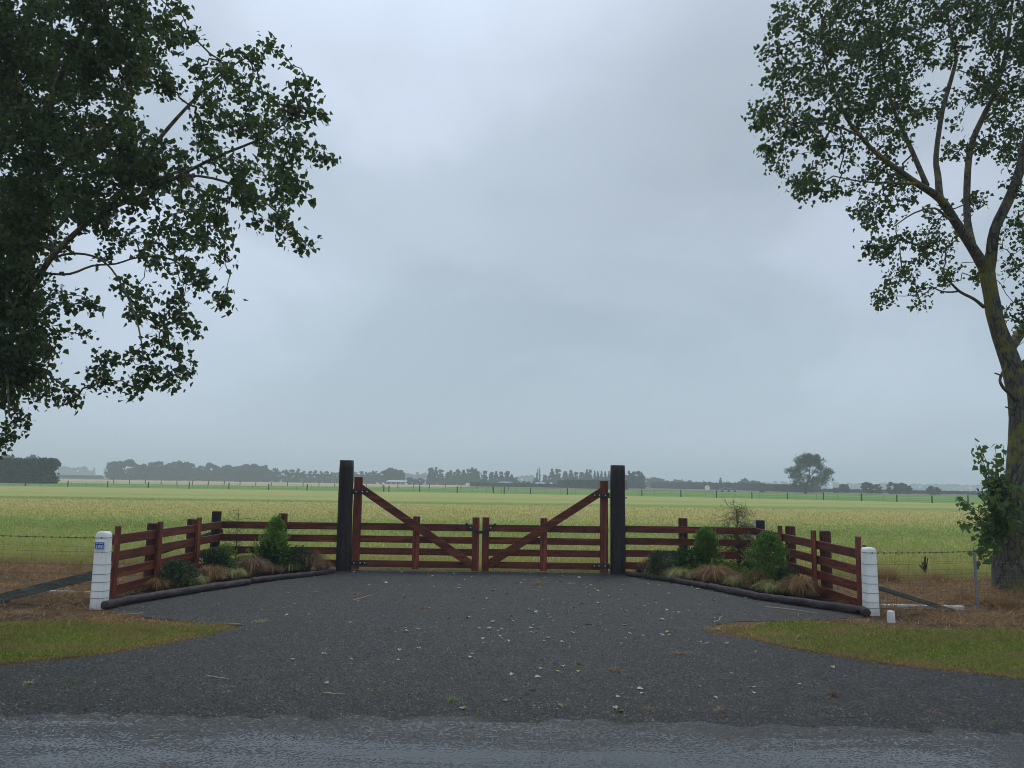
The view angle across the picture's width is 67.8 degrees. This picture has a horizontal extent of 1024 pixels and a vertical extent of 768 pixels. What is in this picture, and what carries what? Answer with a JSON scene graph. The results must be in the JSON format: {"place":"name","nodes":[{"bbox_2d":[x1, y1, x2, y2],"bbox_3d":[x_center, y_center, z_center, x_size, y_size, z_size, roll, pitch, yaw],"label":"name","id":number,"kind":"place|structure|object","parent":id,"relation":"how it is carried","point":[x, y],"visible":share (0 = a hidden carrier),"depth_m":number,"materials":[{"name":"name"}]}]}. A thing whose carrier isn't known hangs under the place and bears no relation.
{"place":"outdoors","nodes":[
{"label":"outdoors","id":0,"kind":"place"},
{"bbox_2d":[176,573,211,586],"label":"tussock grass","id":1,"kind":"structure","parent":0,"point":[197,579],"depth_m":11.81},
{"bbox_2d":[196,563,232,582],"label":"tussock grass","id":2,"kind":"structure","parent":0,"point":[214,575],"depth_m":12.28,"materials":[{"name":"plant"}]},
{"bbox_2d":[229,556,274,576],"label":"tussock grass","id":3,"kind":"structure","parent":0,"point":[252,566],"depth_m":13.09,"materials":[{"name":"brown plant"}]},
{"bbox_2d":[58,479,470,486],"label":"stubble","id":4,"kind":"object","parent":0,"point":[210,483],"visible":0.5,"depth_m":272.17,"materials":[{"name":"plant"}]},
{"bbox_2d":[259,564,285,574],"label":"tussock grass","id":5,"kind":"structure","parent":0,"point":[275,570],"depth_m":13.48,"materials":[{"name":"brown plant"}]},
{"bbox_2d":[280,561,307,572],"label":"tussock grass","id":6,"kind":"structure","parent":0,"point":[292,568],"depth_m":13.84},
{"bbox_2d":[287,549,334,570],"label":"tussock grass","id":7,"kind":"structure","parent":0,"point":[314,556],"depth_m":14.13,"materials":[{"name":"brown plant"}]},
{"bbox_2d":[0,483,987,503],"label":"pasture","id":8,"kind":"structure","parent":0,"point":[890,498],"depth_m":146.23,"materials":[{"name":"plant"}]},
{"bbox_2d":[0,455,61,483],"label":"hedge","id":9,"kind":"object","parent":8,"relation":"on","point":[38,470],"visible":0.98,"depth_m":160.34,"materials":[{"name":"green plant"}]},
{"bbox_2d":[783,452,834,493],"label":"tree","id":10,"kind":"object","parent":8,"relation":"on","point":[806,461],"visible":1,"depth_m":209.72,"materials":[{"name":"green plant"}]},
{"bbox_2d":[0,486,992,574],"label":"field","id":11,"kind":"structure","parent":0,"point":[410,498],"depth_m":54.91,"materials":[{"name":"plant"}]},
{"bbox_2d":[12,479,985,503],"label":"field fence","id":12,"kind":"object","parent":11,"relation":"on","point":[504,490],"visible":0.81,"depth_m":117.96,"materials":[{"name":"metal"}]},
{"bbox_2d":[0,569,1023,750],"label":"driveway","id":13,"kind":"structure","parent":0,"point":[479,577],"depth_m":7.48,"materials":[{"name":"gravel"}]},
{"bbox_2d":[101,579,250,608],"bbox_3d":[-4.754,2.999,10.989,0.188,0.125,2.742,-2,-8,21],"label":"edging log","id":14,"kind":"object","parent":13,"relation":"on","point":[125,600],"visible":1,"depth_m":10.78,"materials":[{"name":"wood"}]},
{"bbox_2d":[250,569,334,583],"bbox_3d":[-3.730,3.309,13.143,0.158,0.117,1.922,-4,-9,31],"label":"edging log","id":15,"kind":"object","parent":13,"relation":"on","point":[286,576],"visible":0.95,"depth_m":13.02,"materials":[{"name":"wood"}]},
{"bbox_2d":[307,559,336,570],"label":"tussock grass","id":16,"kind":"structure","parent":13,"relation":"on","point":[319,566],"depth_m":13.78,"materials":[{"name":"brown plant"}]},
{"bbox_2d":[336,460,353,570],"bbox_3d":[-3.188,2.513,14.511,0.305,2.110,0.268,1,-7,0],"label":"gate post","id":17,"kind":"object","parent":13,"relation":"on","point":[344,523],"visible":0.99,"depth_m":14.40,"materials":[{"name":"black wood"}]},
{"bbox_2d":[351,477,479,570],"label":"farm gate","id":18,"kind":"structure","parent":17,"relation":"attached to","point":[443,543],"depth_m":14.47,"materials":[{"name":"brown wood"}]},
{"bbox_2d":[465,523,495,533],"bbox_3d":[-0.595,2.741,14.472,0.594,0.202,0.034,1,-7,0],"label":"chain","id":19,"kind":"object","parent":18,"relation":"attached to","point":[480,532],"visible":1,"depth_m":14.46,"materials":[{"name":"black metal"}]},
{"bbox_2d":[610,465,626,573],"bbox_3d":[2.058,2.623,14.688,0.328,2.100,0.290,1,-7,0],"label":"gate post","id":20,"kind":"object","parent":13,"relation":"on","point":[617,527],"visible":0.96,"depth_m":14.57,"materials":[{"name":"black wood"}]},
{"bbox_2d":[481,481,610,572],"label":"farm gate","id":21,"kind":"structure","parent":20,"relation":"attached to","point":[541,530],"depth_m":14.56,"materials":[{"name":"brown wood"}]},
{"bbox_2d":[625,572,707,588],"bbox_3d":[2.742,3.438,13.405,0.229,0.107,2.016,6,-9,-33],"label":"edging log","id":22,"kind":"object","parent":13,"relation":"on","point":[679,581],"visible":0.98,"depth_m":13.36,"materials":[{"name":"wood"}]},
{"bbox_2d":[707,583,870,616],"bbox_3d":[3.948,3.171,11.277,0.292,0.125,2.905,6,-9,-32],"label":"edging log","id":23,"kind":"object","parent":13,"relation":"on","point":[846,608],"visible":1,"depth_m":10.99,"materials":[{"name":"wood"}]},
{"bbox_2d":[0,712,1023,767],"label":"road","id":24,"kind":"structure","parent":0,"point":[233,749],"depth_m":4.91,"materials":[{"name":"asphalt"}]},
{"bbox_2d":[0,562,1023,676],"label":"verge","id":25,"kind":"structure","parent":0,"point":[25,603],"depth_m":9.86,"materials":[{"name":"soil"}]},
{"bbox_2d":[0,571,91,601],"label":"fence stay","id":26,"kind":"object","parent":25,"relation":"on","point":[74,579],"visible":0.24,"depth_m":10.12,"materials":[{"name":"wood"}]},
{"bbox_2d":[0,535,113,603],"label":"wire fence","id":27,"kind":"object","parent":25,"relation":"on","point":[51,564],"visible":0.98,"depth_m":9.91,"materials":[{"name":"metal"}]},
{"bbox_2d":[89,531,111,609],"bbox_3d":[-5.322,2.427,9.888,0.188,1.005,0.170,1,-7,0],"label":"strainer post","id":28,"kind":"object","parent":25,"relation":"on","point":[102,559],"visible":0.91,"depth_m":9.82,"materials":[{"name":"white paint"}]},
{"bbox_2d":[0,556,238,631],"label":"dry grass","id":29,"kind":"structure","parent":25,"relation":"on","point":[48,572],"depth_m":11.33,"materials":[{"name":"plant"}]},
{"bbox_2d":[0,615,253,664],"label":"lawn grass","id":30,"kind":"structure","parent":25,"relation":"on","point":[7,630],"depth_m":8.10,"materials":[{"name":"plant"}]},
{"bbox_2d":[0,0,341,459],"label":"poplar tree","id":31,"kind":"object","parent":25,"relation":"on","point":[28,217],"visible":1,"depth_m":10.92,"materials":[{"name":"green plant"}]},
{"bbox_2d":[109,570,315,599],"bbox_3d":[-4.486,3.221,12.311,2.370,0.001,4.176,1,-7,0],"label":"garden bed","id":32,"kind":"object","parent":25,"relation":"on","point":[148,590],"visible":0.12,"depth_m":12.41,"materials":[{"name":"brown soil"}]},
{"bbox_2d":[141,576,176,590],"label":"tussock grass","id":33,"kind":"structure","parent":32,"relation":"on","point":[154,586],"depth_m":11.32,"materials":[{"name":"plant"}]},
{"bbox_2d":[154,558,200,588],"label":"shrub","id":34,"kind":"object","parent":32,"relation":"on","point":[172,569],"visible":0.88,"depth_m":11.63,"materials":[{"name":"green plant"}]},
{"bbox_2d":[183,547,244,580],"bbox_3d":[-5.029,3.047,12.953,1.027,0.542,1.160,1,-7,0],"label":"shrub","id":35,"kind":"object","parent":32,"relation":"on","point":[218,556],"visible":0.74,"depth_m":12.79,"materials":[{"name":"green plant"}]},
{"bbox_2d":[109,511,336,598],"bbox_3d":[-5.297,2.775,12.940,2.089,1.100,4.622,-3,-8,28],"label":"rail fence","id":36,"kind":"object","parent":32,"relation":"on","point":[154,534],"visible":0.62,"depth_m":12.71,"materials":[{"name":"wood"}]},
{"bbox_2d":[212,543,237,570],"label":"shrub","id":37,"kind":"object","parent":32,"relation":"on","point":[225,547],"visible":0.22,"depth_m":13.91,"materials":[{"name":"green plant"}]},
{"bbox_2d":[221,566,251,579],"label":"tussock grass","id":38,"kind":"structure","parent":32,"relation":"on","point":[237,573],"depth_m":12.71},
{"bbox_2d":[218,509,262,559],"bbox_3d":[-5.220,2.964,14.343,1.062,1.303,1.022,1,-7,0],"label":"wispy bush","id":39,"kind":"object","parent":32,"relation":"on","point":[237,548],"visible":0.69,"depth_m":14.27,"materials":[{"name":"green plant"}]},
{"bbox_2d":[245,514,296,569],"bbox_3d":[-4.389,2.921,13.998,0.963,1.074,0.798,1,-7,0],"label":"shrub","id":40,"kind":"object","parent":32,"relation":"on","point":[276,525],"visible":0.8,"depth_m":13.93,"materials":[{"name":"green plant"}]},
{"bbox_2d":[241,539,305,572],"bbox_3d":[-4.394,3.153,14.030,1.278,0.628,1.083,1,-7,0],"label":"shrub","id":41,"kind":"object","parent":32,"relation":"on","point":[263,546],"visible":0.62,"depth_m":13.79,"materials":[{"name":"green plant"}]},
{"bbox_2d":[278,545,311,572],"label":"shrub","id":42,"kind":"object","parent":32,"relation":"on","point":[300,550],"visible":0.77,"depth_m":13.97,"materials":[{"name":"green plant"}]},
{"bbox_2d":[0,545,990,580],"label":"edge grass","id":43,"kind":"structure","parent":25,"relation":"on","point":[46,557],"depth_m":14.81,"materials":[{"name":"plant"}]},
{"bbox_2d":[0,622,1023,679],"bbox_3d":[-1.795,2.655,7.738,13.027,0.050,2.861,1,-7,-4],"label":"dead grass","id":44,"kind":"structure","parent":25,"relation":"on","point":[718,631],"depth_m":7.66,"materials":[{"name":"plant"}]},
{"bbox_2d":[648,573,844,603],"bbox_3d":[4.486,3.467,13.120,2.339,0.001,5.057,6,-9,-34],"label":"garden bed","id":45,"kind":"object","parent":25,"relation":"on","point":[807,596],"visible":0.12,"depth_m":12.21,"materials":[{"name":"brown soil"}]},
{"bbox_2d":[636,549,681,578],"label":"shrub","id":46,"kind":"object","parent":45,"relation":"on","point":[659,555],"visible":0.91,"depth_m":13.85,"materials":[{"name":"green plant"}]},
{"bbox_2d":[656,566,696,579],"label":"tussock grass","id":47,"kind":"structure","parent":45,"relation":"on","point":[680,572],"depth_m":13.56,"materials":[{"name":"plant"}]},
{"bbox_2d":[671,546,713,579],"bbox_3d":[3.342,3.275,13.990,0.844,0.616,0.782,1,-7,0],"label":"shrub","id":48,"kind":"object","parent":45,"relation":"on","point":[685,552],"visible":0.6,"depth_m":13.86,"materials":[{"name":"green plant"}]},
{"bbox_2d":[672,526,737,580],"bbox_3d":[3.516,3.081,13.913,1.141,1.018,0.977,-2,-8,24],"label":"shrub","id":49,"kind":"object","parent":45,"relation":"on","point":[709,548],"visible":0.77,"depth_m":13.82,"materials":[{"name":"green plant"}]},
{"bbox_2d":[722,561,743,578],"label":"shrub","id":50,"kind":"object","parent":45,"relation":"on","point":[735,566],"visible":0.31,"depth_m":13.94,"materials":[{"name":"green plant"}]},
{"bbox_2d":[711,496,769,564],"bbox_3d":[4.413,3.023,14.818,1.533,1.728,1.626,4,-8,-21],"label":"wispy bush","id":51,"kind":"object","parent":45,"relation":"on","point":[737,537],"visible":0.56,"depth_m":14.75,"materials":[{"name":"brown plant"}]},
{"bbox_2d":[625,518,865,605],"bbox_3d":[4.458,2.968,13.222,2.284,1.095,4.937,6,-9,-33],"label":"rail fence","id":52,"kind":"object","parent":45,"relation":"on","point":[827,548],"visible":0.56,"depth_m":12.64,"materials":[{"name":"brown paint"}]},
{"bbox_2d":[739,530,790,589],"bbox_3d":[4.176,2.910,12.523,0.946,1.003,1.047,1,-7,0],"label":"shrub","id":53,"kind":"object","parent":45,"relation":"on","point":[764,543],"visible":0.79,"depth_m":12.54,"materials":[{"name":"green plant"}]},
{"bbox_2d":[764,565,802,595],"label":"shrub","id":54,"kind":"object","parent":45,"relation":"on","point":[782,572],"visible":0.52,"depth_m":12.00,"materials":[{"name":"green plant"}]},
{"bbox_2d":[699,566,1023,641],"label":"dry grass","id":55,"kind":"structure","parent":25,"relation":"on","point":[959,584],"depth_m":11.00,"materials":[{"name":"plant"}]},
{"bbox_2d":[861,547,879,615],"bbox_3d":[4.863,2.690,10.354,0.165,0.920,0.190,1,-7,0],"label":"strainer post","id":56,"kind":"object","parent":25,"relation":"on","point":[870,578],"visible":0.93,"depth_m":10.29,"materials":[{"name":"white paint"}]},
{"bbox_2d":[878,586,957,610],"bbox_3d":[5.666,3.010,10.581,1.532,0.456,0.110,4,-8,-20],"label":"fence stay","id":57,"kind":"object","parent":56,"relation":"attached to","point":[900,594],"visible":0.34,"depth_m":10.47,"materials":[{"name":"wood"}]},
{"bbox_2d":[741,0,1023,594],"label":"poplar tree","id":58,"kind":"object","parent":25,"relation":"on","point":[1002,526],"visible":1,"depth_m":13.28,"materials":[{"name":"green plant"}]},
{"bbox_2d":[887,610,895,622],"bbox_3d":[4.835,2.976,9.721,0.085,0.160,0.070,2,-7,-9],"label":"marker peg","id":59,"kind":"object","parent":25,"relation":"on","point":[890,616],"visible":0.79,"depth_m":9.70,"materials":[{"name":"white paint"}]},
{"bbox_2d":[877,563,919,580],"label":"dry clump","id":60,"kind":"object","parent":25,"relation":"on","point":[880,574],"visible":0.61,"depth_m":14.09,"materials":[{"name":"plant"}]},
{"bbox_2d":[880,604,964,609],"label":"ground beam","id":61,"kind":"structure","parent":25,"relation":"on","point":[957,607],"depth_m":10.87,"materials":[{"name":"white paint"}]},
{"bbox_2d":[907,570,958,582],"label":"dry clump","id":62,"kind":"object","parent":25,"relation":"on","point":[938,577],"visible":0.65,"depth_m":13.97,"materials":[{"name":"plant"}]},
{"bbox_2d":[859,549,1023,610],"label":"wire fence","id":63,"kind":"object","parent":25,"relation":"on","point":[974,562],"visible":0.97,"depth_m":10.64,"materials":[{"name":"metal"}]},
{"bbox_2d":[945,585,995,602],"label":"dry clump","id":64,"kind":"object","parent":25,"relation":"on","point":[966,595],"visible":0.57,"depth_m":11.63,"materials":[{"name":"plant"}]},
{"bbox_2d":[962,590,1023,608],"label":"dry clump","id":65,"kind":"object","parent":25,"relation":"on","point":[1012,602],"visible":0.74,"depth_m":11.09,"materials":[{"name":"plant"}]},
{"bbox_2d":[0,0,1023,490],"label":"sky","id":66,"kind":"structure","parent":0,"point":[555,235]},
{"bbox_2d":[59,478,969,495],"bbox_3d":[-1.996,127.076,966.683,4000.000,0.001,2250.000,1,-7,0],"label":"ground","id":67,"kind":"structure","parent":0,"point":[332,482],"depth_m":424.80,"materials":[{"name":"plant"}]},
{"bbox_2d":[59,466,70,474],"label":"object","id":68,"kind":"object","parent":67,"relation":"on","point":[63,470],"visible":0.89,"depth_m":983.16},
{"bbox_2d":[56,475,103,478],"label":"hedge","id":69,"kind":"object","parent":67,"relation":"on","point":[83,476],"visible":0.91,"depth_m":513.71,"materials":[{"name":"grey plant"}]},
{"bbox_2d":[104,461,118,479],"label":"tree","id":70,"kind":"object","parent":67,"relation":"on","point":[110,473],"visible":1,"depth_m":409.05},
{"bbox_2d":[112,459,136,479],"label":"tree","id":71,"kind":"object","parent":67,"relation":"on","point":[122,474],"visible":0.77,"depth_m":420.18,"materials":[{"name":"plant"}]},
{"bbox_2d":[133,464,149,479],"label":"tree","id":72,"kind":"object","parent":67,"relation":"on","point":[139,470],"visible":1,"depth_m":412.63,"materials":[{"name":"plant"}]},
{"bbox_2d":[147,461,163,479],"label":"tree","id":73,"kind":"object","parent":67,"relation":"on","point":[155,469],"visible":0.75,"depth_m":419.34,"materials":[{"name":"plant"}]},
{"bbox_2d":[159,463,174,480],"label":"tree","id":74,"kind":"object","parent":67,"relation":"on","point":[165,476],"visible":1,"depth_m":417.26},
{"bbox_2d":[169,460,184,480],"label":"tree","id":75,"kind":"object","parent":67,"relation":"on","point":[180,468],"visible":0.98,"depth_m":422.13,"materials":[{"name":"plant"}]},
{"bbox_2d":[177,462,199,480],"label":"tree","id":76,"kind":"object","parent":67,"relation":"on","point":[190,473],"visible":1,"depth_m":424.33,"materials":[{"name":"plant"}]},
{"bbox_2d":[195,466,204,480],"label":"tree","id":77,"kind":"object","parent":67,"relation":"on","point":[200,477],"visible":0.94,"depth_m":429.72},
{"bbox_2d":[202,463,221,480],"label":"tree","id":78,"kind":"object","parent":67,"relation":"on","point":[212,476],"visible":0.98,"depth_m":427.53,"materials":[{"name":"plant"}]},
{"bbox_2d":[216,465,233,480],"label":"tree","id":79,"kind":"object","parent":67,"relation":"on","point":[224,471],"visible":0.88,"depth_m":427.98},
{"bbox_2d":[227,466,244,481],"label":"tree","id":80,"kind":"object","parent":67,"relation":"on","point":[236,470],"visible":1,"depth_m":422.62,"materials":[{"name":"plant"}]},
{"bbox_2d":[239,464,252,481],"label":"tree","id":81,"kind":"object","parent":67,"relation":"on","point":[244,468],"visible":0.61,"depth_m":431.90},
{"bbox_2d":[245,464,260,481],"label":"tree","id":82,"kind":"object","parent":67,"relation":"on","point":[255,469],"visible":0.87,"depth_m":431.84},
{"bbox_2d":[258,465,268,481],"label":"tree","id":83,"kind":"object","parent":67,"relation":"on","point":[263,472],"visible":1,"depth_m":418.42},
{"bbox_2d":[271,468,281,481],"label":"tree","id":84,"kind":"object","parent":67,"relation":"on","point":[276,477],"visible":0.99,"depth_m":434.00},
{"bbox_2d":[279,469,290,481],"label":"tree","id":85,"kind":"object","parent":67,"relation":"on","point":[283,477],"visible":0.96,"depth_m":437.09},
{"bbox_2d":[297,471,308,482],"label":"tree","id":86,"kind":"object","parent":67,"relation":"on","point":[303,477],"visible":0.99,"depth_m":432.51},
{"bbox_2d":[384,468,397,479],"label":"tree","id":87,"kind":"object","parent":67,"relation":"on","point":[392,471],"visible":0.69,"depth_m":413.21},
{"bbox_2d":[385,480,406,483],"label":"shed","id":88,"kind":"structure","parent":67,"relation":"on","point":[396,481],"depth_m":391.73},
{"bbox_2d":[426,468,432,484],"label":"tree","id":89,"kind":"object","parent":67,"relation":"on","point":[429,478],"visible":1,"depth_m":419.77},
{"bbox_2d":[435,469,444,484],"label":"tree","id":90,"kind":"object","parent":67,"relation":"on","point":[440,478],"visible":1,"depth_m":421.90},
{"bbox_2d":[453,469,461,484],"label":"tree","id":91,"kind":"object","parent":67,"relation":"on","point":[458,480],"visible":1,"depth_m":419.15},
{"bbox_2d":[469,467,475,482],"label":"tree","id":92,"kind":"object","parent":67,"relation":"on","point":[472,477],"visible":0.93,"depth_m":426.41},
{"bbox_2d":[548,468,554,483],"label":"tree","id":93,"kind":"object","parent":67,"relation":"on","point":[552,477],"visible":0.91,"depth_m":440.54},
{"bbox_2d":[650,482,764,489],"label":"hedge","id":94,"kind":"object","parent":67,"relation":"on","point":[696,485],"visible":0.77,"depth_m":370.58,"materials":[{"name":"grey plant"}]},
{"bbox_2d":[636,554,671,572],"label":"tussock grass","id":95,"kind":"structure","parent":0,"point":[645,563],"depth_m":14.31,"materials":[{"name":"green plant"}]},
{"bbox_2d":[447,486,977,495],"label":"rough pasture","id":96,"kind":"structure","parent":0,"point":[694,490],"depth_m":255.47,"materials":[{"name":"plant"}]},
{"bbox_2d":[470,482,565,487],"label":"hedge","id":97,"kind":"object","parent":96,"relation":"on","point":[501,484],"visible":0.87,"depth_m":321.05,"materials":[{"name":"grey plant"}]},
{"bbox_2d":[557,479,628,489],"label":"hedge","id":98,"kind":"object","parent":96,"relation":"on","point":[588,484],"visible":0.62,"depth_m":292.65,"materials":[{"name":"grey plant"}]},
{"bbox_2d":[625,470,634,488],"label":"tree","id":99,"kind":"object","parent":96,"relation":"on","point":[629,479],"visible":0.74,"depth_m":346.01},
{"bbox_2d":[637,472,645,488],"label":"tree","id":100,"kind":"object","parent":96,"relation":"on","point":[640,484],"visible":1,"depth_m":343.69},
{"bbox_2d":[744,484,813,492],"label":"hedge","id":101,"kind":"object","parent":96,"relation":"on","point":[774,487],"visible":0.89,"depth_m":284.86,"materials":[{"name":"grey plant"}]},
{"bbox_2d":[839,484,849,492],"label":"tree","id":102,"kind":"object","parent":96,"relation":"on","point":[844,488],"visible":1,"depth_m":264.71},
{"bbox_2d":[860,482,873,493],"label":"tree","id":103,"kind":"object","parent":96,"relation":"on","point":[864,487],"visible":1,"depth_m":256.00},
{"bbox_2d":[886,482,900,493],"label":"tree","id":104,"kind":"object","parent":96,"relation":"on","point":[890,491],"visible":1,"depth_m":256.46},
{"bbox_2d":[894,483,906,493],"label":"tree","id":105,"kind":"object","parent":96,"relation":"on","point":[901,485],"visible":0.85,"depth_m":255.16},
{"bbox_2d":[822,488,985,494],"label":"hedge","id":106,"kind":"object","parent":96,"relation":"on","point":[916,491],"visible":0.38,"depth_m":291.34,"materials":[{"name":"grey plant"}]},
{"bbox_2d":[685,562,739,584],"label":"tussock grass","id":107,"kind":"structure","parent":0,"point":[713,574],"depth_m":12.99,"materials":[{"name":"plant"}]},
{"bbox_2d":[721,574,747,587],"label":"tussock grass","id":108,"kind":"structure","parent":0,"point":[737,584],"depth_m":12.68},
{"bbox_2d":[732,568,776,589],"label":"tussock grass","id":109,"kind":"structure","parent":0,"point":[753,576],"depth_m":12.46,"materials":[{"name":"plant"}]},
{"bbox_2d":[746,579,787,594],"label":"tussock grass","id":110,"kind":"structure","parent":0,"point":[768,585],"depth_m":11.99,"materials":[{"name":"plant"}]},
{"bbox_2d":[771,573,825,597],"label":"tussock grass","id":111,"kind":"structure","parent":0,"point":[798,587],"depth_m":11.60,"materials":[{"name":"plant"}]},
{"bbox_2d":[707,617,1023,681],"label":"lawn","id":112,"kind":"structure","parent":0,"point":[911,654],"depth_m":8.28,"materials":[{"name":"plant"}]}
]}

